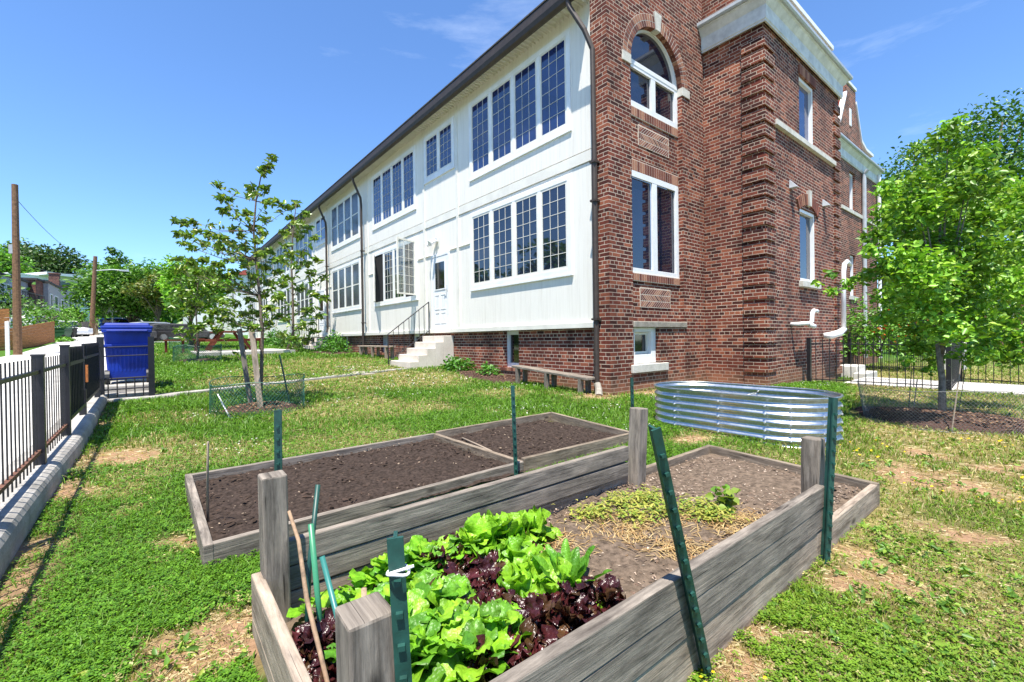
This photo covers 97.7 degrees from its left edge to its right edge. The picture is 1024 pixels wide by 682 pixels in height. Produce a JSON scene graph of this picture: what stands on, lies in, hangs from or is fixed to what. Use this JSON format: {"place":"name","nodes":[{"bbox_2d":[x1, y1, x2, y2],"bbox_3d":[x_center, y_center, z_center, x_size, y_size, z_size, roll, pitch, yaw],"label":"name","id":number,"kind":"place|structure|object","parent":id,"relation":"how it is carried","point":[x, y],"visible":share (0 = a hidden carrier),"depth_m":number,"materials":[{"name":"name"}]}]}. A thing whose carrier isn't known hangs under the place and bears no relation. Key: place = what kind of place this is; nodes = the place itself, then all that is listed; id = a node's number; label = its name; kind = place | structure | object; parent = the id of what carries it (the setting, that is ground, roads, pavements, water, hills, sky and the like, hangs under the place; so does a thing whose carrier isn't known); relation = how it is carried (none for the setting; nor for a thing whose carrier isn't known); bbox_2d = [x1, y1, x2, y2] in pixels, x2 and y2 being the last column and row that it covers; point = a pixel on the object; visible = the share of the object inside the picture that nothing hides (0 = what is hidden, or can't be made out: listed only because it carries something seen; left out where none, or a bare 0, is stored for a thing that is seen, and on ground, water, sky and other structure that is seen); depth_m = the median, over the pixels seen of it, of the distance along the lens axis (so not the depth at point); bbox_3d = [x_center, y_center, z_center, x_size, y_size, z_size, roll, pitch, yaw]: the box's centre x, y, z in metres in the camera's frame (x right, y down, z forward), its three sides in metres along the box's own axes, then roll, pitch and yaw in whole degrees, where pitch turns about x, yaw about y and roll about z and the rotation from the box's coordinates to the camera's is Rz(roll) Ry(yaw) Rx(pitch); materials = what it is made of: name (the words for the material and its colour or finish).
{"place":"outdoors","nodes":[
{"label":"outdoors","id":0,"kind":"place"},
{"bbox_2d":[0,331,106,471],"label":"alley","id":1,"kind":"structure","parent":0,"point":[53,349],"depth_m":8.00,"materials":[{"name":"concrete"}]},
{"bbox_2d":[0,394,177,578],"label":"kerb","id":2,"kind":"structure","parent":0,"point":[23,505],"depth_m":2.88,"materials":[{"name":"grey concrete"}]},
{"bbox_2d":[0,345,70,501],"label":"iron fence","id":3,"kind":"object","parent":2,"relation":"on","point":[42,442],"visible":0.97,"depth_m":3.13,"materials":[{"name":"black metal"}]},
{"bbox_2d":[70,343,99,419],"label":"iron gate","id":4,"kind":"structure","parent":2,"relation":"on","point":[85,372],"depth_m":5.14,"materials":[{"name":"black metal"}]},
{"bbox_2d":[0,334,1023,681],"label":"lawn","id":5,"kind":"structure","parent":0,"point":[30,570],"depth_m":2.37,"materials":[{"name":"green plant"}]},
{"bbox_2d":[8,184,22,354],"bbox_3d":[-22.178,-3.056,19.963,0.357,7.882,0.318,-1,1,-39],"label":"utility pole","id":6,"kind":"object","parent":5,"relation":"on","point":[14,248],"visible":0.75,"depth_m":19.92,"materials":[{"name":"brown wood"}]},
{"bbox_2d":[0,321,54,350],"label":"board fence","id":7,"kind":"object","parent":5,"relation":"on","point":[40,334],"visible":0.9,"depth_m":25.40,"materials":[{"name":"brown wood"}]},
{"bbox_2d":[6,302,81,327],"bbox_3d":[-31.295,-1.760,29.889,3.519,1.840,3.723,-1,0,0],"label":"shrub","id":8,"kind":"object","parent":5,"relation":"on","point":[52,317],"visible":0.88,"depth_m":29.96,"materials":[{"name":"green plant"}]},
{"bbox_2d":[1,241,92,274],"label":"tree","id":9,"kind":"object","parent":5,"relation":"on","point":[56,264],"visible":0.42,"depth_m":110.28,"materials":[{"name":"green plant"}]},
{"bbox_2d":[43,281,66,316],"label":"terrace house","id":10,"kind":"structure","parent":5,"relation":"on","point":[51,292],"depth_m":53.27,"materials":[{"name":"grey paint"}]},
{"bbox_2d":[53,257,173,322],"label":"tree","id":11,"kind":"object","parent":5,"relation":"on","point":[109,284],"visible":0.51,"depth_m":45.48,"materials":[{"name":"green plant"}]},
{"bbox_2d":[96,337,154,397],"bbox_3d":[-6.002,0.433,6.964,0.685,1.000,0.281,-1,1,-39],"label":"iron fence","id":12,"kind":"object","parent":5,"relation":"on","point":[151,367],"visible":0.76,"depth_m":7.07,"materials":[{"name":"black metal"}]},
{"bbox_2d":[105,379,148,398],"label":"bin plinth","id":13,"kind":"structure","parent":5,"relation":"on","point":[130,392],"depth_m":7.25,"materials":[{"name":"concrete"}]},
{"bbox_2d":[100,323,152,383],"bbox_3d":[-6.651,0.205,7.759,0.668,1.017,0.860,-1,1,-39],"label":"wheelie bin","id":14,"kind":"object","parent":13,"relation":"on","point":[126,334],"visible":0.9,"depth_m":7.51,"materials":[{"name":"blue plastic"}]},
{"bbox_2d":[120,271,182,321],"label":"tree","id":15,"kind":"object","parent":5,"relation":"on","point":[149,293],"visible":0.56,"depth_m":43.14,"materials":[{"name":"green plant"}]},
{"bbox_2d":[150,323,224,340],"bbox_3d":[-23.405,-0.585,32.004,1.940,1.245,4.498,0,1,40],"label":"parked car","id":16,"kind":"object","parent":5,"relation":"on","point":[206,334],"visible":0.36,"depth_m":30.75,"materials":[{"name":"grey metal"}]},
{"bbox_2d":[154,253,235,346],"bbox_3d":[-14.940,-1.841,20.932,3.463,4.231,3.463,-1,0,20],"label":"tree","id":17,"kind":"object","parent":5,"relation":"on","point":[166,287],"visible":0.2,"depth_m":20.27,"materials":[{"name":"green plant"}]},
{"bbox_2d":[165,259,237,358],"bbox_3d":[-8.970,-0.935,12.942,1.733,3.076,2.867,-1,1,-39],"label":"sapling","id":18,"kind":"object","parent":5,"relation":"on","point":[180,291],"visible":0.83,"depth_m":13.00,"materials":[{"name":"green plant"}]},
{"bbox_2d":[183,270,247,334],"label":"row building","id":19,"kind":"structure","parent":5,"relation":"on","point":[235,297],"depth_m":49.96,"materials":[{"name":"white paint"}]},
{"bbox_2d":[168,153,293,390],"bbox_3d":[-4.112,-0.801,6.420,2.218,3.569,1.346,-1,0,-2],"label":"sapling","id":20,"kind":"object","parent":5,"relation":"on","point":[252,193],"visible":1,"depth_m":6.40,"materials":[{"name":"green plant"}]},
{"bbox_2d":[249,327,262,407],"bbox_3d":[-3.533,0.380,6.174,0.265,1.263,0.096,-1,0,23],"label":"tree stake","id":21,"kind":"object","parent":5,"relation":"on","point":[255,359],"visible":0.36,"depth_m":6.15,"materials":[{"name":"brown wood"}]},
{"bbox_2d":[209,374,304,417],"bbox_3d":[-3.543,0.742,6.273,1.194,0.486,1.102,-1,1,-39],"label":"tree guard","id":22,"kind":"object","parent":5,"relation":"on","point":[302,387],"visible":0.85,"depth_m":6.04,"materials":[{"name":"green plastic"}]},
{"bbox_2d":[250,233,291,341],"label":"terrace house","id":23,"kind":"structure","parent":5,"relation":"on","point":[272,242],"depth_m":27.53,"materials":[{"name":"paint"}]},
{"bbox_2d":[274,409,282,470],"bbox_3d":[-1.051,0.685,2.012,0.040,0.750,0.043,-1,1,-39],"label":"fence post","id":24,"kind":"object","parent":5,"relation":"on","point":[277,439],"visible":0.34,"depth_m":2.00,"materials":[{"name":"green metal"}]},
{"bbox_2d":[273,199,331,349],"bbox_3d":[-8.484,-2.618,17.767,1.926,6.180,3.228,-1,1,-39],"label":"sapling","id":25,"kind":"object","parent":5,"relation":"on","point":[300,288],"visible":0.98,"depth_m":17.77,"materials":[{"name":"green plant"}]},
{"bbox_2d":[282,170,367,352],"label":"terrace house","id":26,"kind":"structure","parent":5,"relation":"on","point":[334,218],"depth_m":18.56,"materials":[{"name":"paint"}]},
{"bbox_2d":[330,187,359,251],"bbox_3d":[-6.725,-4.787,17.931,0.052,1.900,3.400,-1,1,-39],"label":"window","id":27,"kind":"structure","parent":26,"relation":"in","point":[345,214],"depth_m":17.81,"materials":[{"name":"glass"}]},
{"bbox_2d":[331,259,361,313],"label":"window","id":28,"kind":"structure","parent":26,"relation":"in","point":[345,279],"depth_m":17.81,"materials":[{"name":"white paint"}]},
{"bbox_2d":[314,329,352,352],"bbox_3d":[-6.787,0.027,17.147,1.242,0.942,2.024,-1,1,-39],"label":"shrub","id":29,"kind":"object","parent":5,"relation":"on","point":[334,342],"visible":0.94,"depth_m":16.94,"materials":[{"name":"green plant"}]},
{"bbox_2d":[185,433,523,570],"bbox_3d":[-1.060,0.966,3.174,1.975,0.129,1.439,-1,1,-39],"label":"raised bed","id":30,"kind":"object","parent":5,"relation":"on","point":[236,539],"visible":0.83,"depth_m":2.94,"materials":[{"name":"brown soil"}]},
{"bbox_2d":[199,419,615,532],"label":"soil clods","id":31,"kind":"object","parent":30,"relation":"on","point":[328,507],"visible":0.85,"depth_m":3.41,"materials":[{"name":"brown soil"}]},
{"bbox_2d":[387,530,411,681],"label":"fence post","id":32,"kind":"object","parent":5,"relation":"on","point":[399,616],"visible":1,"depth_m":0.77,"materials":[{"name":"green metal"}]},
{"bbox_2d":[387,302,453,368],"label":"concrete steps","id":33,"kind":"structure","parent":5,"relation":"on","point":[428,351],"depth_m":11.56,"materials":[{"name":"grey concrete"}]},
{"bbox_2d":[0,358,1023,681],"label":"clover","id":34,"kind":"object","parent":5,"relation":"on","point":[780,666],"depth_m":1.73,"materials":[{"name":"green plant"}]},
{"bbox_2d":[25,383,1023,681],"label":"weeds","id":35,"kind":"object","parent":5,"relation":"on","point":[863,593],"visible":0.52,"depth_m":1.73,"materials":[{"name":"green plant"}]},
{"bbox_2d":[436,412,628,472],"bbox_3d":[0.284,0.929,4.377,1.608,0.125,1.382,-1,1,-39],"label":"raised bed","id":36,"kind":"object","parent":5,"relation":"on","point":[544,457],"visible":0.83,"depth_m":4.25,"materials":[{"name":"brown soil"}]},
{"bbox_2d":[511,365,594,392],"bbox_3d":[0.721,0.720,8.389,0.272,0.452,2.040,-1,1,-38],"label":"plank bench","id":37,"kind":"object","parent":5,"relation":"on","point":[555,374],"visible":0.85,"depth_m":8.30,"materials":[{"name":"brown wood"}]},
{"bbox_2d":[251,407,879,681],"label":"raised bed","id":38,"kind":"object","parent":5,"relation":"on","point":[741,576],"visible":0.74,"depth_m":1.67,"materials":[{"name":"grey wood"}]},
{"bbox_2d":[287,510,329,681],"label":"stake","id":39,"kind":"object","parent":38,"relation":"on","point":[311,616],"visible":1,"depth_m":1.21,"materials":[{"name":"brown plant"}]},
{"bbox_2d":[305,485,319,621],"bbox_3d":[-0.632,0.736,1.399,0.028,0.529,0.167,-1,0,-7],"label":"garden stake","id":40,"kind":"object","parent":38,"relation":"on","point":[314,521],"visible":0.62,"depth_m":1.41,"materials":[{"name":"green paint"}]},
{"bbox_2d":[291,607,335,674],"bbox_3d":[-0.546,0.882,1.297,0.259,0.144,0.235,-1,0,-32],"label":"red lettuce","id":41,"kind":"object","parent":38,"relation":"on","point":[304,630],"visible":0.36,"depth_m":1.29,"materials":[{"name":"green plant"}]},
{"bbox_2d":[308,523,322,621],"bbox_3d":[-0.584,0.778,1.344,0.088,0.443,0.016,0,1,39],"label":"garden stake","id":42,"kind":"object","parent":38,"relation":"on","point":[318,605],"visible":0.65,"depth_m":1.35,"materials":[{"name":"green plastic"}]},
{"bbox_2d":[298,619,336,666],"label":"red lettuce","id":43,"kind":"object","parent":38,"relation":"on","point":[324,626],"visible":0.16,"depth_m":1.29,"materials":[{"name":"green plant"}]},
{"bbox_2d":[304,647,336,681],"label":"red lettuce","id":44,"kind":"object","parent":38,"relation":"on","point":[316,675],"visible":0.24,"depth_m":1.18,"materials":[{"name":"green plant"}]},
{"bbox_2d":[361,553,414,591],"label":"salad greens","id":45,"kind":"object","parent":38,"relation":"on","point":[377,570],"visible":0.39,"depth_m":1.64,"materials":[{"name":"green plant"}]},
{"bbox_2d":[408,535,450,576],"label":"salad greens","id":46,"kind":"object","parent":38,"relation":"on","point":[416,541],"visible":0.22,"depth_m":1.72,"materials":[{"name":"green plant"}]},
{"bbox_2d":[407,588,455,646],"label":"salad greens","id":47,"kind":"object","parent":38,"relation":"on","point":[417,601],"visible":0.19,"depth_m":1.36,"materials":[{"name":"green plant"}]},
{"bbox_2d":[406,568,458,609],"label":"salad greens","id":48,"kind":"object","parent":38,"relation":"on","point":[426,576],"visible":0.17,"depth_m":1.54,"materials":[{"name":"green plant"}]},
{"bbox_2d":[409,611,459,681],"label":"salad greens","id":49,"kind":"object","parent":38,"relation":"on","point":[442,670],"visible":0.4,"depth_m":1.19,"materials":[{"name":"green plant"}]},
{"bbox_2d":[410,618,475,681],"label":"salad greens","id":50,"kind":"object","parent":38,"relation":"on","point":[468,637],"visible":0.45,"depth_m":1.19,"materials":[{"name":"green plant"}]},
{"bbox_2d":[415,573,482,620],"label":"salad greens","id":51,"kind":"object","parent":38,"relation":"on","point":[459,584],"visible":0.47,"depth_m":1.46,"materials":[{"name":"green plant"}]},
{"bbox_2d":[426,598,488,644],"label":"salad greens","id":52,"kind":"object","parent":38,"relation":"on","point":[472,609],"visible":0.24,"depth_m":1.34,"materials":[{"name":"green plant"}]},
{"bbox_2d":[428,561,489,599],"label":"red lettuce","id":53,"kind":"object","parent":38,"relation":"on","point":[450,568],"visible":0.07,"depth_m":1.59,"materials":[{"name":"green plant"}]},
{"bbox_2d":[420,615,510,681],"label":"salad greens","id":54,"kind":"object","parent":38,"relation":"on","point":[497,641],"visible":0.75,"depth_m":1.21,"materials":[{"name":"green plant"}]},
{"bbox_2d":[454,512,506,568],"bbox_3d":[-0.129,0.874,1.867,0.368,0.264,0.330,-2,5,-37],"label":"lettuce","id":55,"kind":"object","parent":38,"relation":"on","point":[476,524],"visible":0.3,"depth_m":1.89,"materials":[{"name":"green plant"}]},
{"bbox_2d":[468,557,504,592],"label":"red lettuce","id":56,"kind":"object","parent":38,"relation":"on","point":[490,569],"visible":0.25,"depth_m":1.62,"materials":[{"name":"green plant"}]},
{"bbox_2d":[460,598,532,664],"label":"salad greens","id":57,"kind":"object","parent":38,"relation":"on","point":[507,613],"visible":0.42,"depth_m":1.33,"materials":[{"name":"green plant"}]},
{"bbox_2d":[466,632,531,681],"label":"red lettuce","id":58,"kind":"object","parent":38,"relation":"on","point":[481,659],"visible":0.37,"depth_m":1.19,"materials":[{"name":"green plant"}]},
{"bbox_2d":[486,509,530,550],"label":"lettuce","id":59,"kind":"object","parent":38,"relation":"on","point":[515,526],"visible":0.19,"depth_m":1.94,"materials":[{"name":"green plant"}]},
{"bbox_2d":[492,616,546,678],"bbox_3d":[0.039,0.880,1.246,0.228,0.157,0.241,-1,0,-10],"label":"red lettuce","id":60,"kind":"object","parent":38,"relation":"on","point":[526,624],"visible":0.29,"depth_m":1.26,"materials":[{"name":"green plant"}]},
{"bbox_2d":[500,536,544,568],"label":"lettuce","id":61,"kind":"object","parent":38,"relation":"on","point":[513,548],"visible":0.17,"depth_m":1.82,"materials":[{"name":"green plant"}]},
{"bbox_2d":[500,550,571,597],"bbox_3d":[0.109,0.893,1.665,0.320,0.181,0.290,3,6,-38],"label":"lettuce","id":62,"kind":"object","parent":38,"relation":"on","point":[520,571],"visible":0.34,"depth_m":1.67,"materials":[{"name":"green plant"}]},
{"bbox_2d":[510,505,562,552],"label":"lettuce","id":63,"kind":"object","parent":38,"relation":"on","point":[551,531],"visible":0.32,"depth_m":2.05,"materials":[{"name":"green plant"}]},
{"bbox_2d":[507,594,571,649],"bbox_3d":[0.051,0.858,1.334,0.263,0.162,0.248,0,1,41],"label":"red lettuce","id":64,"kind":"object","parent":38,"relation":"on","point":[539,607],"visible":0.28,"depth_m":1.33,"materials":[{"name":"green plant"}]},
{"bbox_2d":[518,582,580,630],"bbox_3d":[0.120,0.874,1.432,0.243,0.164,0.235,-1,0,-23],"label":"red lettuce","id":65,"kind":"object","parent":38,"relation":"on","point":[559,616],"visible":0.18,"depth_m":1.42,"materials":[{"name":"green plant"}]},
{"bbox_2d":[523,565,603,613],"bbox_3d":[0.159,0.889,1.544,0.306,0.190,0.342,-10,-2,-36],"label":"lettuce","id":66,"kind":"object","parent":38,"relation":"on","point":[564,571],"visible":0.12,"depth_m":1.57,"materials":[{"name":"green plant"}]},
{"bbox_2d":[530,538,611,585],"bbox_3d":[0.213,0.853,1.643,0.310,0.159,0.315,1,6,21],"label":"endive","id":67,"kind":"object","parent":38,"relation":"on","point":[578,567],"visible":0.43,"depth_m":1.69,"materials":[{"name":"green plant"}]},
{"bbox_2d":[542,580,600,639],"bbox_3d":[0.190,0.874,1.409,0.302,0.164,0.270,10,1,-41],"label":"red lettuce","id":68,"kind":"object","parent":38,"relation":"on","point":[587,612],"visible":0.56,"depth_m":1.39,"materials":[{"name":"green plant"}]},
{"bbox_2d":[573,574,625,612],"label":"red lettuce","id":69,"kind":"object","parent":38,"relation":"on","point":[607,591],"visible":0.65,"depth_m":1.52,"materials":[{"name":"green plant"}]},
{"bbox_2d":[551,484,748,528],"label":"bed weeds","id":70,"kind":"object","parent":38,"relation":"on","point":[710,510],"visible":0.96,"depth_m":2.32,"materials":[{"name":"green plant"}]},
{"bbox_2d":[541,501,765,560],"bbox_3d":[0.680,0.901,2.099,1.405,0.049,0.756,-1,0,2],"label":"dry straw","id":71,"kind":"object","parent":38,"relation":"on","point":[628,532],"visible":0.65,"depth_m":2.12,"materials":[{"name":"beige plant"}]},
{"bbox_2d":[534,455,859,593],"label":"wood chips","id":72,"kind":"object","parent":38,"relation":"on","point":[656,561],"visible":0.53,"depth_m":2.53,"materials":[{"name":"brown wood"}]},
{"bbox_2d":[546,457,863,586],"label":"soil lumps","id":73,"kind":"object","parent":38,"relation":"on","point":[640,560],"visible":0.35,"depth_m":2.60,"materials":[{"name":"brown soil"}]},
{"bbox_2d":[705,484,740,513],"bbox_3d":[1.124,0.855,2.375,0.163,0.166,0.165,-1,1,-39],"label":"young plant","id":74,"kind":"object","parent":38,"relation":"on","point":[729,500],"visible":0.97,"depth_m":2.35,"materials":[{"name":"green plant"}]},
{"bbox_2d":[350,0,884,395],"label":"brick house","id":75,"kind":"structure","parent":5,"relation":"on","point":[506,195],"depth_m":9.15,"materials":[{"name":"red brick"}]},
{"bbox_2d":[371,145,415,230],"bbox_3d":[-3.859,-4.791,14.378,0.052,1.880,3.330,-1,1,-39],"label":"window","id":76,"kind":"structure","parent":75,"relation":"in","point":[394,186],"depth_m":14.21,"materials":[{"name":"glass"}]},
{"bbox_2d":[373,237,418,306],"bbox_3d":[-4.015,-2.106,14.107,0.717,1.840,3.399,-1,1,-39],"label":"window","id":77,"kind":"structure","parent":75,"relation":"in","point":[395,268],"depth_m":14.08,"materials":[{"name":"white paint"}]},
{"bbox_2d":[424,116,454,184],"bbox_3d":[-1.980,-5.080,12.040,0.052,1.320,1.630,-1,1,-39],"label":"window","id":78,"kind":"structure","parent":75,"relation":"in","point":[439,157],"depth_m":11.98,"materials":[{"name":"glass"}]},
{"bbox_2d":[432,254,448,327],"bbox_3d":[-1.951,-1.316,12.036,0.081,1.928,0.820,-1,1,-39],"label":"door","id":79,"kind":"structure","parent":75,"relation":"in","point":[439,264],"depth_m":12.04,"materials":[{"name":"white plastic"}]},
{"bbox_2d":[500,331,521,371],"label":"basement window","id":80,"kind":"structure","parent":75,"relation":"in","point":[512,336],"depth_m":10.05,"materials":[{"name":"white paint"}]},
{"bbox_2d":[468,28,571,181],"bbox_3d":[0.023,-4.820,9.563,0.052,1.900,3.400,-1,1,-39],"label":"window","id":81,"kind":"structure","parent":75,"relation":"in","point":[529,108],"depth_m":9.30,"materials":[{"name":"glass"}]},
{"bbox_2d":[470,174,573,291],"bbox_3d":[0.048,-2.150,9.598,0.052,1.880,3.400,-1,1,-39],"label":"window","id":82,"kind":"structure","parent":75,"relation":"in","point":[526,237],"depth_m":9.32,"materials":[{"name":"glass"}]},
{"bbox_2d":[634,327,655,363],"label":"basement window","id":83,"kind":"structure","parent":75,"relation":"in","point":[644,338],"depth_m":8.36,"materials":[{"name":"white paint"}]},
{"bbox_2d":[630,30,676,127],"bbox_3d":[2.657,-5.077,8.514,1.670,1.635,0.080,-1,1,-39],"label":"arched window","id":84,"kind":"structure","parent":75,"relation":"in","point":[653,79],"depth_m":8.53,"materials":[{"name":"white plastic"}]},
{"bbox_2d":[632,170,678,277],"bbox_3d":[2.700,-2.175,8.536,1.665,1.850,0.062,-1,1,-39],"label":"tall window","id":85,"kind":"structure","parent":75,"relation":"in","point":[655,243],"depth_m":8.51,"materials":[{"name":"white plastic"}]},
{"bbox_2d":[799,78,812,143],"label":"window","id":86,"kind":"structure","parent":75,"relation":"in","point":[805,92],"depth_m":10.21,"materials":[{"name":"white paint"}]},
{"bbox_2d":[800,209,814,281],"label":"window","id":87,"kind":"structure","parent":75,"relation":"in","point":[807,260],"depth_m":10.22,"materials":[{"name":"white paint"}]},
{"bbox_2d":[648,425,713,681],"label":"fence post","id":88,"kind":"object","parent":5,"relation":"on","point":[661,459],"visible":1,"depth_m":1.22,"materials":[{"name":"green metal"}]},
{"bbox_2d":[654,381,843,447],"bbox_3d":[2.419,0.741,4.797,0.947,0.473,1.862,-1,1,-39],"label":"metal planter","id":89,"kind":"object","parent":5,"relation":"on","point":[788,416],"visible":0.87,"depth_m":4.41,"materials":[{"name":"metal"}]},
{"bbox_2d":[820,397,837,565],"bbox_3d":[1.434,0.643,2.022,0.140,0.769,0.044,-1,1,-35],"label":"fence post","id":90,"kind":"object","parent":5,"relation":"on","point":[829,488],"visible":0.94,"depth_m":2.02,"materials":[{"name":"green metal"}]},
{"bbox_2d":[807,338,951,390],"bbox_3d":[7.158,0.475,8.859,2.219,1.104,0.080,0,1,42],"label":"iron fence","id":91,"kind":"object","parent":5,"relation":"on","point":[809,365],"visible":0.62,"depth_m":8.93,"materials":[{"name":"black metal"}]},
{"bbox_2d":[840,292,934,357],"bbox_3d":[11.948,-0.537,14.564,3.102,2.120,3.128,-1,1,-39],"label":"flowering shrub","id":92,"kind":"object","parent":5,"relation":"on","point":[877,331],"visible":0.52,"depth_m":14.22,"materials":[{"name":"green plant"}]},
{"bbox_2d":[847,333,931,368],"bbox_3d":[12.077,0.361,14.273,2.533,1.300,0.151,-1,0,5],"label":"iron fence","id":93,"kind":"object","parent":5,"relation":"on","point":[857,336],"visible":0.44,"depth_m":14.29,"materials":[{"name":"black metal"}]},
{"bbox_2d":[810,113,1023,410],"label":"young tree","id":94,"kind":"object","parent":5,"relation":"on","point":[939,250],"visible":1,"depth_m":4.83,"materials":[{"name":"green plant"}]},
{"bbox_2d":[854,406,1023,434],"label":"mulch","id":95,"kind":"object","parent":5,"relation":"on","point":[859,409],"visible":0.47,"depth_m":4.81,"materials":[{"name":"brown wood"}]},
{"bbox_2d":[857,378,1023,435],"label":"tree guard","id":96,"kind":"object","parent":5,"relation":"on","point":[892,392],"visible":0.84,"depth_m":4.87,"materials":[{"name":"grey metal"}]},
{"bbox_2d":[877,145,1017,340],"bbox_3d":[26.905,-6.187,30.009,10.043,14.561,9.437,-1,1,-39],"label":"tree","id":97,"kind":"object","parent":5,"relation":"on","point":[893,168],"visible":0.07,"depth_m":30.00,"materials":[{"name":"green plant"}]},
{"bbox_2d":[878,88,1023,343],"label":"tree","id":98,"kind":"object","parent":5,"relation":"on","point":[1017,155],"visible":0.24,"depth_m":26.72,"materials":[{"name":"green plant"}]},
{"bbox_2d":[0,0,1023,330],"label":"sky","id":99,"kind":"structure","parent":0,"point":[118,118],"materials":[{"name":"blue"}]},
{"bbox_2d":[847,377,1023,394],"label":"walkway","id":100,"kind":"structure","parent":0,"point":[981,386],"depth_m":8.85,"materials":[{"name":"concrete"}]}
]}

